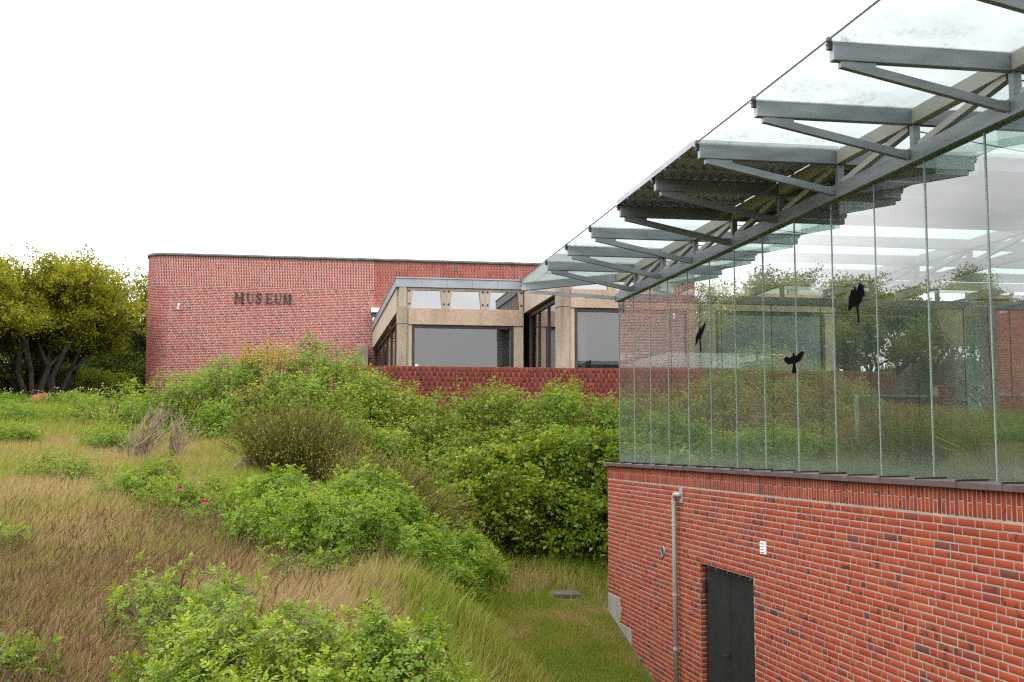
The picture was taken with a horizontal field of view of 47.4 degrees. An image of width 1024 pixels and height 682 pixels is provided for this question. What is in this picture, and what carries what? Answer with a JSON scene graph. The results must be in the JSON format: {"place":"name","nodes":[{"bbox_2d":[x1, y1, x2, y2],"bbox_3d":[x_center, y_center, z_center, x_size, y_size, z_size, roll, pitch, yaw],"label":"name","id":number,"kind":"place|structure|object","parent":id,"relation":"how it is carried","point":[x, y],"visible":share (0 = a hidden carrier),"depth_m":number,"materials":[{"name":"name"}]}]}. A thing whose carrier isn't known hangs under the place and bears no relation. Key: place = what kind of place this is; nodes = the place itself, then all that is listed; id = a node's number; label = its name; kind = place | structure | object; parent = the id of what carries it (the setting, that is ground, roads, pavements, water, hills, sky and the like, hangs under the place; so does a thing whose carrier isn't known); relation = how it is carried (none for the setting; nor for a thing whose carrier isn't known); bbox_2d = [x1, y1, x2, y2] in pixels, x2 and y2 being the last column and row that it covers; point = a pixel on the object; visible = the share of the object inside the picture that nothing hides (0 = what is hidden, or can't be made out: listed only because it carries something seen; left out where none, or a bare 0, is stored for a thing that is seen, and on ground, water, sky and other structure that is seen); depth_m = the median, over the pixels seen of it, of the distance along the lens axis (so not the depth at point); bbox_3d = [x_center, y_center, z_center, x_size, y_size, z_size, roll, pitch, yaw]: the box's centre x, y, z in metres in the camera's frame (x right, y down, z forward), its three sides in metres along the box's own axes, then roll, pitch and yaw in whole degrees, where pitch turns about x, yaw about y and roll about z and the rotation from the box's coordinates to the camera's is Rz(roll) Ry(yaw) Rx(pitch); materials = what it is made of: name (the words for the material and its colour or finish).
{"place":"outdoors","nodes":[
{"label":"outdoors","id":0,"kind":"place"},
{"bbox_2d":[230,452,256,468],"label":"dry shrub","id":1,"kind":"object","parent":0,"point":[240,463],"visible":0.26,"depth_m":19.73,"materials":[{"name":"brown plant"}]},
{"bbox_2d":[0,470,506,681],"bbox_3d":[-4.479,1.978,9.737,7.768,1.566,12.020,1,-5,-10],"label":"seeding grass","id":2,"kind":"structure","parent":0,"point":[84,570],"depth_m":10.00,"materials":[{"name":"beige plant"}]},
{"bbox_2d":[1,406,853,681],"bbox_3d":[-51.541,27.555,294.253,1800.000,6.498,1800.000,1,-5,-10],"label":"ground","id":3,"kind":"structure","parent":0,"point":[618,628],"depth_m":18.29,"materials":[{"name":"green plant"}]},
{"bbox_2d":[0,388,30,404],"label":"weed clump","id":4,"kind":"object","parent":3,"relation":"on","point":[5,395],"visible":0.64,"depth_m":37.16,"materials":[{"name":"green plant"}]},
{"bbox_2d":[0,359,36,393],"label":"undergrowth shrub","id":5,"kind":"object","parent":3,"relation":"on","point":[2,382],"visible":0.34,"depth_m":46.47,"materials":[{"name":"green plant"}]},
{"bbox_2d":[0,416,44,445],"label":"weed clump","id":6,"kind":"object","parent":3,"relation":"on","point":[23,435],"visible":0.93,"depth_m":23.48,"materials":[{"name":"green plant"}]},
{"bbox_2d":[0,520,44,559],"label":"weed clump","id":7,"kind":"object","parent":3,"relation":"on","point":[13,535],"visible":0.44,"depth_m":12.20,"materials":[{"name":"green plant"}]},
{"bbox_2d":[0,244,52,300],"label":"oak tree","id":8,"kind":"object","parent":3,"relation":"on","point":[12,260],"visible":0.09,"depth_m":42.97,"materials":[{"name":"green plant"}]},
{"bbox_2d":[0,397,65,421],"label":"weed clump","id":9,"kind":"object","parent":3,"relation":"on","point":[22,411],"visible":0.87,"depth_m":28.57,"materials":[{"name":"green plant"}]},
{"bbox_2d":[0,293,70,370],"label":"oak tree","id":10,"kind":"object","parent":3,"relation":"on","point":[23,356],"visible":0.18,"depth_m":43.10,"materials":[{"name":"green plant"}]},
{"bbox_2d":[0,619,72,681],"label":"weed clump","id":11,"kind":"object","parent":3,"relation":"on","point":[5,656],"visible":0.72,"depth_m":7.31,"materials":[{"name":"green plant"}]},
{"bbox_2d":[29,393,48,401],"bbox_3d":[-15.471,2.086,37.871,0.808,0.800,0.515,1,-5,-10],"label":"boundary stone","id":12,"kind":"object","parent":3,"relation":"on","point":[38,396],"visible":0.29,"depth_m":37.73,"materials":[{"name":"stone"}]},
{"bbox_2d":[0,347,100,395],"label":"undergrowth shrub","id":13,"kind":"object","parent":3,"relation":"on","point":[63,369],"visible":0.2,"depth_m":47.00,"materials":[{"name":"green plant"}]},
{"bbox_2d":[2,446,108,481],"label":"weed clump","id":14,"kind":"object","parent":3,"relation":"on","point":[71,468],"visible":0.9,"depth_m":18.15,"materials":[{"name":"green plant"}]},
{"bbox_2d":[0,238,122,396],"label":"oak tree","id":15,"kind":"object","parent":3,"relation":"on","point":[52,307],"visible":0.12,"depth_m":43.59,"materials":[{"name":"green plant"}]},
{"bbox_2d":[0,248,123,398],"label":"oak tree","id":16,"kind":"object","parent":3,"relation":"on","point":[20,321],"visible":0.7,"depth_m":42.19,"materials":[{"name":"green plant"}]},
{"bbox_2d":[19,387,107,406],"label":"weed clump","id":17,"kind":"object","parent":3,"relation":"on","point":[75,393],"visible":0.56,"depth_m":36.68,"materials":[{"name":"green plant"}]},
{"bbox_2d":[13,331,120,363],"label":"dark tree","id":18,"kind":"object","parent":3,"relation":"on","point":[65,357],"visible":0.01,"depth_m":53.06,"materials":[{"name":"green plant"}]},
{"bbox_2d":[1,359,144,399],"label":"undergrowth shrub","id":19,"kind":"object","parent":3,"relation":"on","point":[97,378],"visible":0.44,"depth_m":47.59,"materials":[{"name":"green plant"}]},
{"bbox_2d":[5,277,157,395],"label":"oak tree","id":20,"kind":"object","parent":3,"relation":"on","point":[97,343],"visible":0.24,"depth_m":44.43,"materials":[{"name":"green plant"}]},
{"bbox_2d":[17,254,148,397],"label":"oak tree","id":21,"kind":"object","parent":3,"relation":"on","point":[86,277],"visible":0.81,"depth_m":43.33,"materials":[{"name":"green plant"}]},
{"bbox_2d":[64,327,143,365],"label":"dark tree","id":22,"kind":"object","parent":3,"relation":"on","point":[132,347],"visible":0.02,"depth_m":54.77,"materials":[{"name":"green plant"}]},
{"bbox_2d":[51,377,158,427],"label":"thicket","id":23,"kind":"object","parent":3,"relation":"on","point":[123,399],"visible":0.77,"depth_m":28.05,"materials":[{"name":"green plant"}]},
{"bbox_2d":[71,338,145,400],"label":"undergrowth shrub","id":24,"kind":"object","parent":3,"relation":"on","point":[137,366],"visible":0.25,"depth_m":49.71,"materials":[{"name":"green plant"}]},
{"bbox_2d":[75,415,144,451],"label":"weed clump","id":25,"kind":"object","parent":3,"relation":"on","point":[110,438],"visible":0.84,"depth_m":22.41,"materials":[{"name":"green plant"}]},
{"bbox_2d":[82,256,147,363],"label":"oak tree","id":26,"kind":"object","parent":3,"relation":"on","point":[145,291],"visible":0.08,"depth_m":51.88,"materials":[{"name":"green plant"}]},
{"bbox_2d":[120,319,146,358],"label":"dark tree","id":27,"kind":"object","parent":3,"relation":"on","point":[143,341],"visible":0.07,"depth_m":55.96,"materials":[{"name":"green plant"}]},
{"bbox_2d":[81,450,196,500],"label":"rose bush","id":28,"kind":"object","parent":3,"relation":"on","point":[135,481],"visible":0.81,"depth_m":16.30,"materials":[{"name":"green plant"}]},
{"bbox_2d":[115,391,178,459],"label":"dry shrub","id":29,"kind":"object","parent":3,"relation":"on","point":[138,442],"visible":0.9,"depth_m":20.70,"materials":[{"name":"brown plant"}]},
{"bbox_2d":[73,549,265,664],"bbox_3d":[-2.407,1.938,8.620,1.399,0.792,1.187,4,-7,-40],"label":"rose bush","id":30,"kind":"object","parent":3,"relation":"on","point":[160,593],"visible":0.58,"depth_m":8.41,"materials":[{"name":"green plant"}]},
{"bbox_2d":[129,365,212,433],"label":"thicket","id":31,"kind":"object","parent":3,"relation":"on","point":[154,401],"visible":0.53,"depth_m":26.30,"materials":[{"name":"green plant"}]},
{"bbox_2d":[168,408,207,457],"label":"dry shrub","id":32,"kind":"object","parent":3,"relation":"on","point":[172,445],"visible":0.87,"depth_m":21.07,"materials":[{"name":"beige plant"}]},
{"bbox_2d":[0,396,431,681],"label":"meadow grass","id":33,"kind":"structure","parent":3,"relation":"on","point":[74,428],"depth_m":16.28,"materials":[{"name":"plant"}]},
{"bbox_2d":[0,437,432,681],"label":"dry grass","id":34,"kind":"structure","parent":3,"relation":"on","point":[322,590],"depth_m":10.22,"materials":[{"name":"beige plant"}]},
{"bbox_2d":[155,349,282,444],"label":"thicket","id":35,"kind":"object","parent":3,"relation":"on","point":[198,387],"visible":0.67,"depth_m":25.59,"materials":[{"name":"green plant"}]},
{"bbox_2d":[129,470,314,550],"bbox_3d":[-3.319,2.022,13.951,3.307,0.947,1.716,-4,-7,40],"label":"rose bush","id":36,"kind":"object","parent":3,"relation":"on","point":[193,496],"visible":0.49,"depth_m":14.41,"materials":[{"name":"green plant"}]},
{"bbox_2d":[106,561,422,681],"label":"rose bush","id":37,"kind":"object","parent":3,"relation":"on","point":[206,653],"visible":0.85,"depth_m":6.60,"materials":[{"name":"green plant"}]},
{"bbox_2d":[197,355,332,443],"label":"thicket","id":38,"kind":"object","parent":3,"relation":"on","point":[236,374],"visible":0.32,"depth_m":25.25,"materials":[{"name":"green plant"}]},
{"bbox_2d":[227,334,328,422],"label":"thicket","id":39,"kind":"object","parent":3,"relation":"on","point":[266,361],"visible":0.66,"depth_m":25.83,"materials":[{"name":"green plant"}]},
{"bbox_2d":[212,384,383,486],"bbox_3d":[-3.452,1.553,19.181,2.994,1.887,2.125,1,-5,-10],"label":"broom bush","id":40,"kind":"object","parent":3,"relation":"on","point":[281,441],"visible":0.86,"depth_m":18.92,"materials":[{"name":"green plant"}]},
{"bbox_2d":[249,529,364,587],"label":"rose bush","id":41,"kind":"object","parent":3,"relation":"on","point":[325,557],"visible":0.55,"depth_m":11.14,"materials":[{"name":"green plant"}]},
{"bbox_2d":[262,329,400,468],"bbox_3d":[-3.840,1.276,24.395,2.953,3.227,3.984,1,-5,-10],"label":"thicket","id":42,"kind":"object","parent":3,"relation":"on","point":[321,370],"visible":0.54,"depth_m":24.70,"materials":[{"name":"green plant"}]},
{"bbox_2d":[214,454,459,578],"bbox_3d":[-2.148,1.940,12.757,3.269,1.398,2.193,-4,-7,40],"label":"rose bush","id":43,"kind":"object","parent":3,"relation":"on","point":[332,501],"visible":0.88,"depth_m":12.19,"materials":[{"name":"green plant"}]},
{"bbox_2d":[145,252,541,404],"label":"museum building","id":44,"kind":"structure","parent":3,"relation":"on","point":[206,306],"depth_m":48.28,"materials":[{"name":"brick"}]},
{"bbox_2d":[326,363,448,484],"bbox_3d":[-2.653,1.863,24.083,2.845,2.903,4.423,1,-5,-10],"label":"thicket","id":45,"kind":"object","parent":3,"relation":"on","point":[389,427],"visible":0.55,"depth_m":24.32,"materials":[{"name":"green plant"}]},
{"bbox_2d":[303,432,488,552],"bbox_3d":[-1.835,2.481,18.456,3.010,2.235,2.162,1,-5,-10],"label":"broom bush","id":46,"kind":"object","parent":3,"relation":"on","point":[438,502],"visible":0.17,"depth_m":18.34,"materials":[{"name":"green plant"}]},
{"bbox_2d":[334,589,479,681],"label":"rose bush","id":47,"kind":"object","parent":3,"relation":"on","point":[392,646],"visible":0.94,"depth_m":6.24,"materials":[{"name":"green plant"}]},
{"bbox_2d":[384,378,504,493],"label":"thicket","id":48,"kind":"object","parent":3,"relation":"on","point":[431,454],"visible":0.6,"depth_m":24.50,"materials":[{"name":"green plant"}]},
{"bbox_2d":[387,512,512,613],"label":"rose bush","id":49,"kind":"object","parent":3,"relation":"on","point":[480,563],"visible":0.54,"depth_m":14.02,"materials":[{"name":"green plant"}]},
{"bbox_2d":[422,475,505,533],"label":"bramble","id":50,"kind":"object","parent":3,"relation":"on","point":[468,483],"visible":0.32,"depth_m":21.63,"materials":[{"name":"green plant"}]},
{"bbox_2d":[425,500,514,589],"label":"broom bush","id":51,"kind":"object","parent":3,"relation":"on","point":[462,515],"visible":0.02,"depth_m":18.74,"materials":[{"name":"green plant"}]},
{"bbox_2d":[444,532,518,603],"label":"rose bush","id":52,"kind":"object","parent":3,"relation":"on","point":[504,565],"visible":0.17,"depth_m":15.65,"materials":[{"name":"green plant"}]},
{"bbox_2d":[433,376,547,492],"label":"thicket","id":53,"kind":"object","parent":3,"relation":"on","point":[492,417],"visible":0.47,"depth_m":24.68,"materials":[{"name":"green plant"}]},
{"bbox_2d":[442,431,553,555],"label":"bramble","id":54,"kind":"object","parent":3,"relation":"on","point":[469,456],"visible":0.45,"depth_m":22.22,"materials":[{"name":"green plant"}]},
{"bbox_2d":[491,429,587,565],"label":"bramble","id":55,"kind":"object","parent":3,"relation":"on","point":[536,449],"visible":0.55,"depth_m":21.98,"materials":[{"name":"green plant"}]},
{"bbox_2d":[472,454,607,558],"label":"bramble","id":56,"kind":"object","parent":3,"relation":"on","point":[533,483],"visible":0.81,"depth_m":22.05,"materials":[{"name":"green plant"}]},
{"bbox_2d":[505,366,605,521],"bbox_3d":[0.924,2.296,24.335,2.538,3.634,3.509,2,-6,-25],"label":"thicket","id":57,"kind":"object","parent":3,"relation":"on","point":[553,414],"visible":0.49,"depth_m":24.70,"materials":[{"name":"green plant"}]},
{"bbox_2d":[553,590,580,597],"bbox_3d":[0.831,4.405,20.239,0.680,0.105,0.450,1,-5,-10],"label":"manhole cover","id":58,"kind":"object","parent":3,"relation":"on","point":[573,593],"visible":0.6,"depth_m":20.09,"materials":[{"name":"grey concrete"}]},
{"bbox_2d":[538,423,619,565],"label":"bramble","id":59,"kind":"object","parent":3,"relation":"on","point":[593,520],"visible":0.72,"depth_m":22.38,"materials":[{"name":"green plant"}]},
{"bbox_2d":[553,381,640,493],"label":"thicket","id":60,"kind":"object","parent":3,"relation":"on","point":[607,419],"visible":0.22,"depth_m":24.43,"materials":[{"name":"green plant"}]},
{"bbox_2d":[371,255,835,370],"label":"concrete wing","id":61,"kind":"structure","parent":3,"relation":"on","point":[452,322],"depth_m":31.99,"materials":[{"name":"beige concrete"}]},
{"bbox_2d":[376,321,396,365],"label":"side window","id":62,"kind":"structure","parent":61,"relation":"in","point":[386,349],"depth_m":41.60,"materials":[{"name":"clear glass"}]},
{"bbox_2d":[407,287,445,308],"bbox_3d":[-2.590,-1.302,35.290,1.169,0.625,0.092,1,-5,-10],"label":"clerestory window","id":63,"kind":"structure","parent":61,"relation":"in","point":[417,297],"depth_m":35.31,"materials":[{"name":"glass"}]},
{"bbox_2d":[412,325,513,366],"bbox_3d":[-1.492,0.908,35.335,3.114,2.750,0.110,1,-5,-10],"label":"window","id":64,"kind":"structure","parent":61,"relation":"in","point":[432,345],"depth_m":35.40,"materials":[{"name":"grey glass"}]},
{"bbox_2d":[446,288,484,308],"bbox_3d":[-1.415,-1.284,35.494,1.169,0.625,0.092,1,-5,-10],"label":"clerestory window","id":65,"kind":"structure","parent":61,"relation":"in","point":[457,298],"depth_m":35.52,"materials":[{"name":"glass"}]},
{"bbox_2d":[485,289,522,309],"bbox_3d":[-0.239,-1.266,35.699,1.169,0.625,0.092,1,-5,-10],"label":"clerestory window","id":66,"kind":"structure","parent":61,"relation":"in","point":[495,299],"depth_m":35.72,"materials":[{"name":"glass"}]},
{"bbox_2d":[529,298,555,367],"bbox_3d":[0.932,0.685,33.463,0.110,3.458,4.245,1,-5,-10],"label":"side window","id":67,"kind":"structure","parent":61,"relation":"in","point":[542,349],"depth_m":33.68,"materials":[{"name":"clear glass"}]},
{"bbox_2d":[568,271,611,289],"bbox_3d":[2.086,-1.686,31.048,1.179,0.625,0.092,1,-5,-10],"label":"clerestory window","id":68,"kind":"structure","parent":61,"relation":"in","point":[595,286],"depth_m":31.07,"materials":[{"name":"glass"}]},
{"bbox_2d":[574,308,687,368],"bbox_3d":[3.194,0.525,31.094,3.144,2.750,0.110,1,-5,-10],"label":"window","id":69,"kind":"structure","parent":61,"relation":"in","point":[596,330],"depth_m":31.12,"materials":[{"name":"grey glass"}]},
{"bbox_2d":[613,273,655,290],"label":"clerestory window","id":70,"kind":"structure","parent":61,"relation":"in","point":[621,283],"depth_m":31.24,"materials":[{"name":"glass"}]},
{"bbox_2d":[656,274,698,291],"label":"clerestory window","id":71,"kind":"structure","parent":61,"relation":"in","point":[670,287],"depth_m":31.44,"materials":[{"name":"glass"}]},
{"bbox_2d":[710,275,750,292],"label":"clerestory window","id":72,"kind":"structure","parent":61,"relation":"in","point":[718,287],"depth_m":31.72,"materials":[{"name":"glass"}]},
{"bbox_2d":[715,311,825,370],"bbox_3d":[7.046,0.585,31.763,3.144,2.750,0.110,1,-5,-10],"label":"window","id":73,"kind":"structure","parent":61,"relation":"in","point":[749,325],"depth_m":31.80,"materials":[{"name":"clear glass"}]},
{"bbox_2d":[752,276,792,293],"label":"clerestory window","id":74,"kind":"structure","parent":61,"relation":"in","point":[787,289],"depth_m":31.95,"materials":[{"name":"glass"}]},
{"bbox_2d":[793,277,831,294],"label":"clerestory window","id":75,"kind":"structure","parent":61,"relation":"in","point":[799,289],"depth_m":32.13,"materials":[{"name":"glass"}]},
{"bbox_2d":[332,365,896,445],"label":"parapet wall","id":76,"kind":"structure","parent":3,"relation":"on","point":[750,394],"depth_m":29.24,"materials":[{"name":"brick"}]},
{"bbox_2d":[581,406,746,475],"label":"thicket","id":77,"kind":"object","parent":3,"relation":"on","point":[700,438],"visible":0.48,"depth_m":22.81,"materials":[{"name":"green plant"}]},
{"bbox_2d":[517,0,1023,681],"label":"glass pavilion","id":78,"kind":"structure","parent":3,"relation":"on","point":[733,574],"depth_m":12.71,"materials":[{"name":"red brick"}]},
{"bbox_2d":[703,564,754,681],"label":"door","id":79,"kind":"structure","parent":78,"relation":"in","point":[730,635],"depth_m":14.12,"materials":[{"name":"black paint"}]},
{"bbox_2d":[724,423,827,452],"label":"thicket","id":80,"kind":"object","parent":3,"relation":"on","point":[751,441],"visible":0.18,"depth_m":23.29,"materials":[{"name":"green plant"}]},
{"bbox_2d":[836,278,944,376],"bbox_3d":[11.979,0.069,37.717,5.803,4.797,4.430,1,-5,-10],"label":"dark tree","id":81,"kind":"object","parent":3,"relation":"on","point":[898,370],"visible":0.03,"depth_m":37.11,"materials":[{"name":"green plant"}]},
{"bbox_2d":[835,288,952,376],"bbox_3d":[10.023,0.171,35.954,6.722,4.374,5.862,1,-5,-10],"label":"dark tree","id":82,"kind":"object","parent":3,"relation":"on","point":[897,335],"visible":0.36,"depth_m":34.45,"materials":[{"name":"green plant"}]},
{"bbox_2d":[853,385,1023,446],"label":"garden wall","id":83,"kind":"structure","parent":3,"relation":"on","point":[905,405],"depth_m":23.26,"materials":[{"name":"grey brick"}]},
{"bbox_2d":[889,295,1023,398],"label":"brick block","id":84,"kind":"structure","parent":3,"relation":"on","point":[949,362],"depth_m":35.30,"materials":[{"name":"brick"}]},
{"bbox_2d":[0,0,1023,371],"label":"sky","id":85,"kind":"structure","parent":0,"point":[463,130],"materials":[{"name":"white"}]},
{"bbox_2d":[640,447,1023,481],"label":"grass","id":86,"kind":"structure","parent":0,"point":[897,467],"depth_m":12.87,"materials":[{"name":"green plant"}]},
{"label":"planting bed","id":87,"kind":"structure","parent":0,"visible":0},
{"bbox_2d":[677,446,700,461],"bbox_3d":[2.904,1.905,19.050,0.504,0.394,0.234,1,-5,-10],"label":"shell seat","id":88,"kind":"object","parent":87,"relation":"on","point":[692,448],"visible":0.3,"depth_m":19.05,"materials":[{"name":"white plastic"}]},
{"bbox_2d":[738,444,801,463],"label":"grass tussock","id":89,"kind":"object","parent":87,"relation":"on","point":[762,452],"depth_m":16.24,"materials":[{"name":"green plant"}]},
{"bbox_2d":[760,438,825,451],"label":"grass tussock","id":90,"kind":"object","parent":87,"relation":"on","point":[780,445],"depth_m":18.53,"materials":[{"name":"green plant"}]},
{"bbox_2d":[785,408,904,463],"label":"grass tussock","id":91,"kind":"object","parent":87,"relation":"on","point":[863,446],"depth_m":14.23,"materials":[{"name":"green plant"}]},
{"bbox_2d":[857,372,1023,477],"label":"grass tussock","id":92,"kind":"object","parent":87,"relation":"on","point":[909,439],"depth_m":11.07,"materials":[{"name":"green plant"}]},
{"bbox_2d":[913,389,1023,428],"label":"grass tussock","id":93,"kind":"object","parent":87,"relation":"on","point":[974,411],"depth_m":12.46,"materials":[{"name":"green plant"}]},
{"bbox_2d":[919,374,1023,481],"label":"grass tussock","id":94,"kind":"object","parent":87,"relation":"on","point":[975,449],"depth_m":9.37,"materials":[{"name":"green plant"}]}
]}

